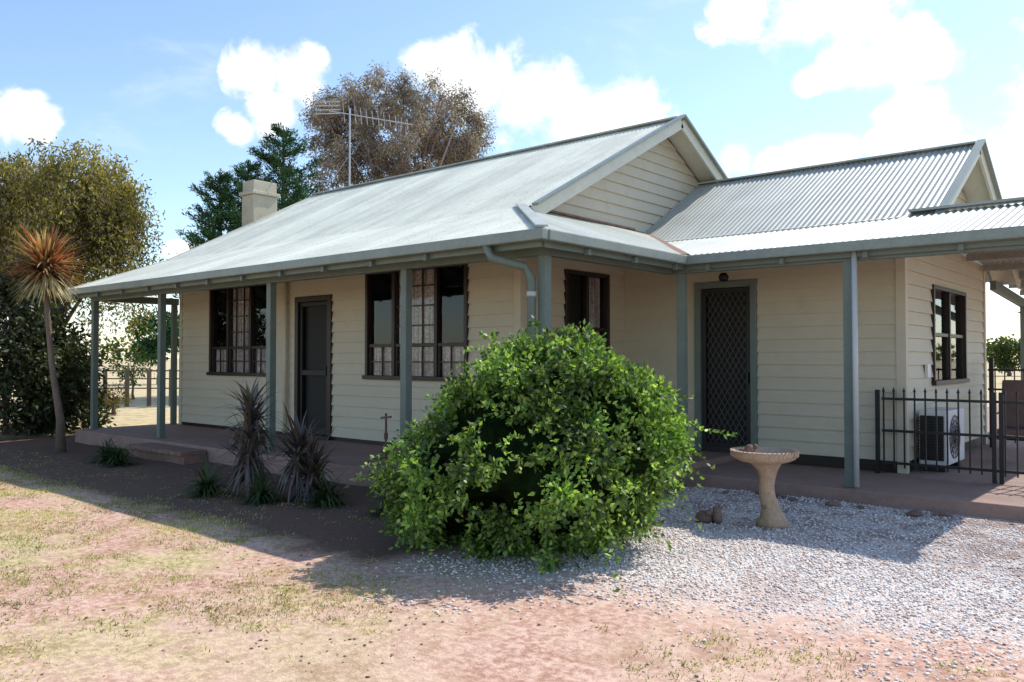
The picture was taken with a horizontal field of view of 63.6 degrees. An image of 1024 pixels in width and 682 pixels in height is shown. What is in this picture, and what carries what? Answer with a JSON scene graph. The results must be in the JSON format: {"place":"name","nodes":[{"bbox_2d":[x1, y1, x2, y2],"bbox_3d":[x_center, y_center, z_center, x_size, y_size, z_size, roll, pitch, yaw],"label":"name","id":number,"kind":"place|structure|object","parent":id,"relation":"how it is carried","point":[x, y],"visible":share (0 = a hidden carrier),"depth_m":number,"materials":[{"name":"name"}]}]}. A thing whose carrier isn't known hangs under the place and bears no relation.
{"place":"outdoors","nodes":[
{"label":"outdoors","id":0,"kind":"place"},
{"bbox_2d":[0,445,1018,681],"bbox_3d":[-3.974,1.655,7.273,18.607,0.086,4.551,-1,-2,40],"label":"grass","id":1,"kind":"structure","parent":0,"point":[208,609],"depth_m":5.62,"materials":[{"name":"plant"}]},
{"bbox_2d":[1,464,1020,680],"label":"leaf litter","id":2,"kind":"object","parent":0,"point":[696,675],"visible":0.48,"depth_m":6.01,"materials":[{"name":"brown plant"}]},
{"bbox_2d":[0,359,1023,681],"bbox_3d":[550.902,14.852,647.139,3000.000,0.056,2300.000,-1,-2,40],"label":"ground","id":3,"kind":"structure","parent":0,"point":[564,641],"depth_m":5.16,"materials":[{"name":"soil"}]},
{"bbox_2d":[0,224,93,452],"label":"cordyline tree","id":4,"kind":"object","parent":3,"relation":"on","point":[45,262],"visible":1,"depth_m":13.32,"materials":[{"name":"brown plant"}]},
{"bbox_2d":[0,245,103,436],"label":"dark shrub","id":5,"kind":"object","parent":3,"relation":"on","point":[25,333],"visible":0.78,"depth_m":15.68,"materials":[{"name":"green plant"}]},
{"bbox_2d":[4,309,116,435],"bbox_3d":[-9.160,0.793,16.785,2.033,2.954,2.077,1,-1,-29],"label":"dark shrub","id":6,"kind":"object","parent":3,"relation":"on","point":[83,411],"visible":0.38,"depth_m":16.57,"materials":[{"name":"green plant"}]},
{"bbox_2d":[0,137,169,361],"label":"weeping tree","id":7,"kind":"object","parent":3,"relation":"on","point":[100,218],"visible":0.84,"depth_m":17.42,"materials":[{"name":"green plant"}]},
{"bbox_2d":[87,389,115,413],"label":"rose bush","id":8,"kind":"object","parent":3,"relation":"on","point":[105,400],"visible":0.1,"depth_m":20.16,"materials":[{"name":"green plant"}]},
{"bbox_2d":[80,438,132,464],"bbox_3d":[-5.932,1.724,12.138,0.798,0.693,0.790,0,-1,-11],"label":"agapanthus plant","id":9,"kind":"object","parent":3,"relation":"on","point":[106,448],"visible":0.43,"depth_m":12.06,"materials":[{"name":"green plant"}]},
{"bbox_2d":[98,382,133,414],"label":"rose bush","id":10,"kind":"object","parent":3,"relation":"on","point":[115,403],"visible":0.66,"depth_m":21.91,"materials":[{"name":"green plant"}]},
{"bbox_2d":[95,438,142,467],"bbox_3d":[-5.606,1.718,11.743,0.906,0.887,0.887,-1,-2,40],"label":"agapanthus plant","id":11,"kind":"object","parent":3,"relation":"on","point":[117,459],"visible":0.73,"depth_m":11.71,"materials":[{"name":"green plant"}]},
{"bbox_2d":[101,342,156,399],"bbox_3d":[-13.723,1.084,29.907,1.702,2.085,1.881,-1,-2,40],"label":"garden tree","id":12,"kind":"object","parent":3,"relation":"on","point":[129,356],"visible":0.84,"depth_m":29.88,"materials":[{"name":"green plant"}]},
{"bbox_2d":[98,369,178,406],"bbox_3d":[-12.106,1.485,25.975,5.690,1.200,0.141,0,-1,0],"label":"farm fence","id":13,"kind":"object","parent":3,"relation":"on","point":[148,378],"visible":0.23,"depth_m":25.95,"materials":[{"name":"brown wood"}]},
{"bbox_2d":[124,307,178,383],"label":"garden tree","id":14,"kind":"object","parent":3,"relation":"on","point":[148,344],"visible":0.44,"depth_m":47.26,"materials":[{"name":"green plant"}]},
{"bbox_2d":[126,442,207,464],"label":"brick steps","id":15,"kind":"structure","parent":3,"relation":"on","point":[169,453],"depth_m":12.10,"materials":[{"name":"brown brick"}]},
{"bbox_2d":[172,168,241,298],"bbox_3d":[-10.649,-2.168,31.000,4.243,8.618,4.487,-1,-2,40],"label":"conifer tree","id":16,"kind":"object","parent":3,"relation":"on","point":[223,197],"visible":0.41,"depth_m":30.69,"materials":[{"name":"green plant"}]},
{"bbox_2d":[176,456,243,498],"bbox_3d":[-3.348,1.632,9.138,0.818,0.831,0.873,-1,-2,40],"label":"agapanthus plant","id":17,"kind":"object","parent":3,"relation":"on","point":[205,488],"visible":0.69,"depth_m":9.09,"materials":[{"name":"green plant"}]},
{"bbox_2d":[189,159,268,248],"bbox_3d":[-10.430,-2.486,32.209,4.767,9.303,4.432,-1,-2,40],"label":"conifer tree","id":18,"kind":"object","parent":3,"relation":"on","point":[253,167],"visible":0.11,"depth_m":31.86,"materials":[{"name":"green plant"}]},
{"bbox_2d":[237,459,285,506],"bbox_3d":[-2.607,1.610,8.636,0.685,0.806,0.752,0,-1,-12],"label":"agapanthus plant","id":19,"kind":"object","parent":3,"relation":"on","point":[261,492],"visible":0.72,"depth_m":8.57,"materials":[{"name":"green plant"}]},
{"bbox_2d":[210,122,323,235],"bbox_3d":[-8.559,-2.949,30.391,5.497,10.154,5.435,-1,-2,40],"label":"conifer tree","id":20,"kind":"object","parent":3,"relation":"on","point":[286,183],"visible":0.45,"depth_m":29.78,"materials":[{"name":"green plant"}]},
{"bbox_2d":[293,464,359,510],"bbox_3d":[-1.878,1.613,8.402,0.768,0.788,0.796,-1,-2,40],"label":"agapanthus plant","id":21,"kind":"object","parent":3,"relation":"on","point":[325,499],"visible":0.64,"depth_m":8.37,"materials":[{"name":"green plant"}]},
{"bbox_2d":[360,468,393,518],"bbox_3d":[-1.165,1.609,7.993,0.762,0.863,0.744,0,-1,5],"label":"agapanthus plant","id":22,"kind":"object","parent":3,"relation":"on","point":[383,497],"visible":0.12,"depth_m":7.92,"materials":[{"name":"green plant"}]},
{"bbox_2d":[295,60,497,196],"bbox_3d":[-4.891,-4.778,36.089,7.791,14.076,7.292,-1,-2,40],"label":"eucalyptus tree","id":23,"kind":"object","parent":3,"relation":"on","point":[441,144],"visible":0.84,"depth_m":35.04,"materials":[{"name":"brown plant"}]},
{"bbox_2d":[75,423,736,487],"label":"veranda floor","id":24,"kind":"structure","parent":3,"relation":"on","point":[355,457],"depth_m":12.12,"materials":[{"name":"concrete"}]},
{"bbox_2d":[367,413,393,462],"bbox_3d":[-1.554,1.198,10.110,0.488,0.619,0.476,-1,-2,40],"label":"sprinkler stand","id":25,"kind":"object","parent":24,"relation":"on","point":[385,417],"visible":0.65,"depth_m":10.15,"materials":[{"name":"metal"}]},
{"bbox_2d":[16,335,1017,362],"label":"distant tree line","id":26,"kind":"object","parent":3,"relation":"on","point":[107,346],"visible":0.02,"depth_m":318.14,"materials":[{"name":"green plant"}]},
{"bbox_2d":[344,315,737,594],"bbox_3d":[0.141,1.028,6.823,3.020,2.503,3.164,-1,-2,40],"label":"leafy shrub","id":27,"kind":"object","parent":3,"relation":"on","point":[552,442],"visible":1,"depth_m":6.19,"materials":[{"name":"green plant"}]},
{"bbox_2d":[90,254,1023,487],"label":"veranda posts","id":28,"kind":"object","parent":3,"relation":"on","point":[544,289],"visible":0.77,"depth_m":10.14,"materials":[{"name":"grey wood"}]},
{"bbox_2d":[168,121,668,260],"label":"roof front","id":29,"kind":"structure","parent":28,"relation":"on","point":[529,178],"depth_m":13.90,"materials":[{"name":"metal"}]},
{"bbox_2d":[239,179,279,225],"bbox_3d":[-5.641,-0.831,18.419,0.560,5.420,0.710,-1,-2,40],"label":"chimney","id":30,"kind":"object","parent":29,"relation":"on","point":[259,199],"visible":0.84,"depth_m":18.26,"materials":[{"name":"concrete"}]},
{"bbox_2d":[313,116,1023,226],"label":"roof capping","id":31,"kind":"object","parent":29,"relation":"on","point":[534,218],"visible":0.8,"depth_m":12.93,"materials":[{"name":"metal"}]},
{"bbox_2d":[482,246,535,339],"bbox_3d":[-0.029,0.242,8.271,0.546,2.456,0.112,0,-1,-7],"label":"downpipe","id":32,"kind":"object","parent":28,"relation":"attached to","point":[519,265],"visible":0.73,"depth_m":8.28,"materials":[{"name":"grey metal"}]},
{"bbox_2d":[59,225,1023,295],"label":"gutters","id":33,"kind":"object","parent":28,"relation":"on","point":[614,247],"visible":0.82,"depth_m":8.90,"materials":[{"name":"paint"}]},
{"bbox_2d":[70,119,1020,288],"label":"barge boards","id":34,"kind":"object","parent":28,"relation":"on","point":[559,198],"visible":0.41,"depth_m":12.01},
{"bbox_2d":[667,138,699,182],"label":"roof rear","id":35,"kind":"structure","parent":34,"relation":"attached to","point":[682,158],"depth_m":14.04,"materials":[{"name":"metal"}]},
{"bbox_2d":[315,101,412,195],"bbox_3d":[-3.483,-4.302,19.377,2.208,2.800,0.792,0,-1,-14],"label":"tv antenna","id":36,"kind":"object","parent":35,"relation":"attached to","point":[350,114],"visible":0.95,"depth_m":19.50,"materials":[{"name":"metal"}]},
{"bbox_2d":[967,249,1023,289],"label":"carport roof","id":37,"kind":"structure","parent":34,"relation":"attached to","point":[1002,261],"depth_m":12.79,"materials":[{"name":"grey metal"}]},
{"bbox_2d":[68,238,1023,306],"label":"veranda beams","id":38,"kind":"structure","parent":28,"relation":"on","point":[475,255],"depth_m":9.42,"materials":[{"name":"grey wood"}]},
{"bbox_2d":[72,207,540,288],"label":"veranda roof front","id":39,"kind":"structure","parent":38,"relation":"on","point":[488,222],"depth_m":11.24,"materials":[{"name":"silver metal"}]},
{"bbox_2d":[527,252,859,486],"bbox_3d":[1.909,0.295,8.517,3.546,2.480,0.098,0,-1,-7],"label":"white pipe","id":40,"kind":"object","parent":28,"relation":"attached to","point":[854,367],"visible":0.97,"depth_m":8.71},
{"bbox_2d":[667,202,1023,255],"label":"wing veranda roof","id":41,"kind":"structure","parent":28,"relation":"on","point":[998,216],"depth_m":9.46,"materials":[{"name":"silver metal"}]},
{"bbox_2d":[962,191,991,282],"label":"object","id":42,"kind":"structure","parent":28,"relation":"on","point":[988,276],"depth_m":13.98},
{"bbox_2d":[695,507,721,523],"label":"garden rocks","id":43,"kind":"object","parent":3,"relation":"on","point":[704,516],"visible":0.99,"depth_m":7.57,"materials":[{"name":"stone"}]},
{"bbox_2d":[730,444,798,528],"bbox_3d":[2.284,1.312,7.472,0.602,0.765,0.602,-1,-2,40],"label":"bird bath","id":44,"kind":"object","parent":3,"relation":"on","point":[766,462],"visible":0.99,"depth_m":7.39,"materials":[{"name":"beige concrete"}]},
{"bbox_2d":[680,404,1023,521],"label":"wing veranda floor","id":45,"kind":"structure","parent":3,"relation":"on","point":[966,493],"depth_m":9.10,"materials":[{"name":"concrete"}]},
{"bbox_2d":[179,258,986,473],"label":"corner boards","id":46,"kind":"object","parent":45,"relation":"on","point":[902,355],"visible":0.43,"depth_m":9.93,"materials":[{"name":"beige paint"}]},
{"bbox_2d":[182,422,983,472],"bbox_3d":[0.151,1.573,12.719,14.406,0.140,4.222,0,-1,12],"label":"base plate","id":47,"kind":"object","parent":45,"relation":"on","point":[828,461],"visible":0.25,"depth_m":10.64,"materials":[{"name":"black wood"}]},
{"bbox_2d":[181,139,984,460],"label":"weatherboard walls","id":48,"kind":"structure","parent":47,"relation":"on","point":[801,365],"depth_m":11.63,"materials":[{"name":"beige paint"}]},
{"bbox_2d":[206,284,265,376],"bbox_3d":[-4.898,-0.194,14.881,2.040,1.640,0.155,-1,-2,40],"label":"frame","id":49,"kind":"object","parent":48,"relation":"attached to","point":[229,347],"visible":0.71,"depth_m":15.09,"materials":[{"name":"brown wood"}]},
{"bbox_2d":[213,287,265,372],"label":"glazing bars","id":50,"kind":"object","parent":49,"relation":"attached to","point":[243,331],"visible":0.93,"depth_m":14.81,"materials":[{"name":"wood"}]},
{"bbox_2d":[216,288,265,372],"bbox_3d":[-4.854,-0.203,14.932,1.850,1.580,0.024,-1,-2,40],"label":"curtain","id":51,"kind":"object","parent":49,"relation":"hanging from","point":[240,339],"visible":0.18,"depth_m":14.98,"materials":[{"name":"fabric"}]},
{"bbox_2d":[217,286,265,346],"bbox_3d":[-4.692,-0.199,15.123,2.160,1.820,0.460,-1,-2,40],"label":"window glass","id":52,"kind":"object","parent":49,"relation":"attached to","point":[260,315],"visible":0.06,"depth_m":15.51,"materials":[{"name":"glass"}]},
{"bbox_2d":[283,282,287,432],"bbox_3d":[-3.794,0.210,13.824,0.070,2.650,0.067,-1,-2,40],"label":"wall pipe","id":53,"kind":"object","parent":48,"relation":"attached to","point":[285,314],"depth_m":13.80,"materials":[{"name":"grey metal"}]},
{"bbox_2d":[291,294,332,440],"bbox_3d":[-3.219,0.421,13.423,0.970,2.310,0.180,-1,-2,40],"label":"front door","id":54,"kind":"structure","parent":48,"relation":"attached to","point":[301,304],"depth_m":13.54,"materials":[{"name":"grey wood"}]},
{"bbox_2d":[304,305,325,426],"bbox_3d":[-3.167,0.438,13.483,0.770,2.140,0.020,-1,-2,40],"label":"door leaf","id":55,"kind":"object","parent":54,"relation":"attached to","point":[315,359],"visible":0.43,"depth_m":13.51,"materials":[{"name":"paint"}]},
{"bbox_2d":[362,264,469,380],"bbox_3d":[-1.391,-0.255,11.897,2.210,1.640,0.155,-1,-2,40],"label":"frame","id":56,"kind":"object","parent":48,"relation":"attached to","point":[437,345],"visible":0.86,"depth_m":12.13,"materials":[{"name":"wood"}]},
{"bbox_2d":[371,270,463,376],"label":"glazing bars","id":57,"kind":"object","parent":56,"relation":"attached to","point":[423,325],"visible":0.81,"depth_m":11.80,"materials":[{"name":"wood"}]},
{"bbox_2d":[373,269,463,376],"bbox_3d":[-1.347,-0.264,11.949,2.020,1.580,0.024,-1,-2,40],"label":"curtain","id":58,"kind":"object","parent":56,"relation":"hanging from","point":[457,354],"visible":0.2,"depth_m":11.89,"materials":[{"name":"fabric"}]},
{"bbox_2d":[374,266,463,343],"bbox_3d":[-1.185,-0.260,12.139,2.330,1.820,0.460,-1,-2,40],"label":"window glass","id":59,"kind":"object","parent":56,"relation":"attached to","point":[452,304],"visible":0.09,"depth_m":12.27,"materials":[{"name":"glass"}]},
{"bbox_2d":[564,269,609,350],"bbox_3d":[1.051,-0.233,11.738,0.155,1.490,1.150,-1,-2,40],"label":"frame","id":60,"kind":"object","parent":48,"relation":"attached to","point":[605,303],"visible":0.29,"depth_m":11.75,"materials":[{"name":"brown wood"}]},
{"bbox_2d":[569,275,600,334],"bbox_3d":[0.809,-0.239,11.944,0.460,1.670,1.270,-1,-2,40],"label":"window glass","id":61,"kind":"object","parent":60,"relation":"attached to","point":[575,300],"visible":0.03,"depth_m":12.44,"materials":[{"name":"glass"}]},
{"bbox_2d":[589,277,599,337],"bbox_3d":[1.155,-0.239,11.965,0.024,1.430,0.440,-1,-2,40],"label":"curtain","id":62,"kind":"object","parent":60,"relation":"hanging from","point":[594,301],"visible":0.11,"depth_m":12.05,"materials":[{"name":"fabric"}]},
{"bbox_2d":[694,279,757,453],"bbox_3d":[2.949,0.385,11.390,0.920,2.420,0.180,-1,-2,40],"label":"door frame","id":63,"kind":"structure","parent":48,"relation":"attached to","point":[749,286],"depth_m":11.47,"materials":[{"name":"grey paint"}]},
{"bbox_2d":[718,273,728,281],"bbox_3d":[2.862,-0.860,11.175,0.140,0.120,0.140,-1,-2,40],"label":"eave light","id":64,"kind":"object","parent":63,"relation":"attached to","point":[723,277],"visible":1,"depth_m":11.13,"materials":[{"name":"black metal"}]},
{"bbox_2d":[706,292,746,443],"bbox_3d":[2.964,0.370,11.408,0.606,2.074,0.012,-1,-2,40],"label":"security lattice","id":65,"kind":"object","parent":63,"relation":"attached to","point":[725,367],"visible":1,"depth_m":11.40,"materials":[{"name":"metal"}]},
{"bbox_2d":[707,292,746,443],"bbox_3d":[3.001,0.401,11.451,0.720,2.250,0.020,-1,-2,40],"label":"door leaf","id":66,"kind":"object","parent":63,"relation":"attached to","point":[727,365],"visible":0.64,"depth_m":11.45,"materials":[{"name":"paint"}]},
{"bbox_2d":[529,130,1015,284],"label":"gable soffit","id":67,"kind":"structure","parent":48,"relation":"attached to","point":[974,189],"depth_m":13.63,"materials":[{"name":"paint"}]},
{"bbox_2d":[925,364,930,377],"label":"power point","id":68,"kind":"structure","parent":48,"relation":"attached to","point":[927,370],"depth_m":10.54,"materials":[{"name":"white plastic"}]},
{"bbox_2d":[930,284,969,385],"bbox_3d":[6.107,-0.067,11.581,0.155,1.330,1.930,-1,-2,40],"label":"frame","id":69,"kind":"object","parent":48,"relation":"attached to","point":[960,335],"visible":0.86,"depth_m":11.57,"materials":[{"name":"wood"}]},
{"bbox_2d":[935,292,956,379],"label":"window panes","id":70,"kind":"object","parent":69,"relation":"attached to","point":[939,340],"visible":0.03,"depth_m":12.54,"materials":[{"name":"glass"}]},
{"bbox_2d":[919,407,964,472],"bbox_3d":[5.389,1.224,10.341,0.333,0.742,0.930,-1,-2,40],"label":"air conditioner unit","id":71,"kind":"object","parent":45,"relation":"on","point":[942,439],"visible":0.83,"depth_m":10.04,"materials":[{"name":"white plastic"}]},
{"bbox_2d":[875,387,1023,483],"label":"black metal fence","id":72,"kind":"object","parent":45,"relation":"on","point":[1002,471],"visible":1,"depth_m":9.35,"materials":[{"name":"black metal"}]},
{"bbox_2d":[988,358,1023,446],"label":"black metal fence","id":73,"kind":"object","parent":45,"relation":"on","point":[992,370],"visible":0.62,"depth_m":12.79,"materials":[{"name":"black metal"}]},
{"bbox_2d":[997,380,1023,435],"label":"outdoor chair","id":74,"kind":"object","parent":45,"relation":"on","point":[1010,387],"visible":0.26,"depth_m":11.14,"materials":[{"name":"fabric"}]},
{"bbox_2d":[723,490,1014,525],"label":"edging rocks","id":75,"kind":"object","parent":3,"relation":"on","point":[911,513],"visible":0.92,"depth_m":8.33,"materials":[{"name":"brown stone"}]},
{"bbox_2d":[986,333,1020,375],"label":"garden tree","id":76,"kind":"object","parent":3,"relation":"on","point":[1010,349],"visible":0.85,"depth_m":69.47,"materials":[{"name":"green plant"}]},
{"bbox_2d":[0,0,1023,358],"label":"sky","id":77,"kind":"structure","parent":0,"point":[181,89],"materials":[{"name":"blue"}]},
{"bbox_2d":[535,212,682,254],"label":"veranda roof side","id":78,"kind":"structure","parent":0,"point":[553,221],"depth_m":10.12,"materials":[{"name":"silver metal"}]},
{"bbox_2d":[549,210,689,254],"bbox_3d":[1.163,-1.378,11.507,1.977,0.721,2.910,0,-1,0],"label":"valley flashing","id":79,"kind":"object","parent":78,"relation":"on","point":[678,250],"visible":0.57,"depth_m":11.52,"materials":[{"name":"grey metal"}]},
{"bbox_2d":[333,486,1023,681],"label":"gravel","id":80,"kind":"structure","parent":0,"point":[813,567],"depth_m":5.97,"materials":[{"name":"grey gravel"}]},
{"bbox_2d":[532,114,1023,274],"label":"barge capping","id":81,"kind":"object","parent":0,"point":[951,192],"visible":0.63,"depth_m":11.44,"materials":[{"name":"grey metal"}]},
{"bbox_2d":[644,144,973,240],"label":"wing roof front","id":82,"kind":"structure","parent":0,"point":[892,187],"depth_m":11.84,"materials":[{"name":"silver metal"}]},
{"bbox_2d":[966,250,1023,294],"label":"carport purlins","id":83,"kind":"object","parent":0,"point":[997,255],"visible":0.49,"depth_m":12.25,"materials":[{"name":"wood"}]}
]}

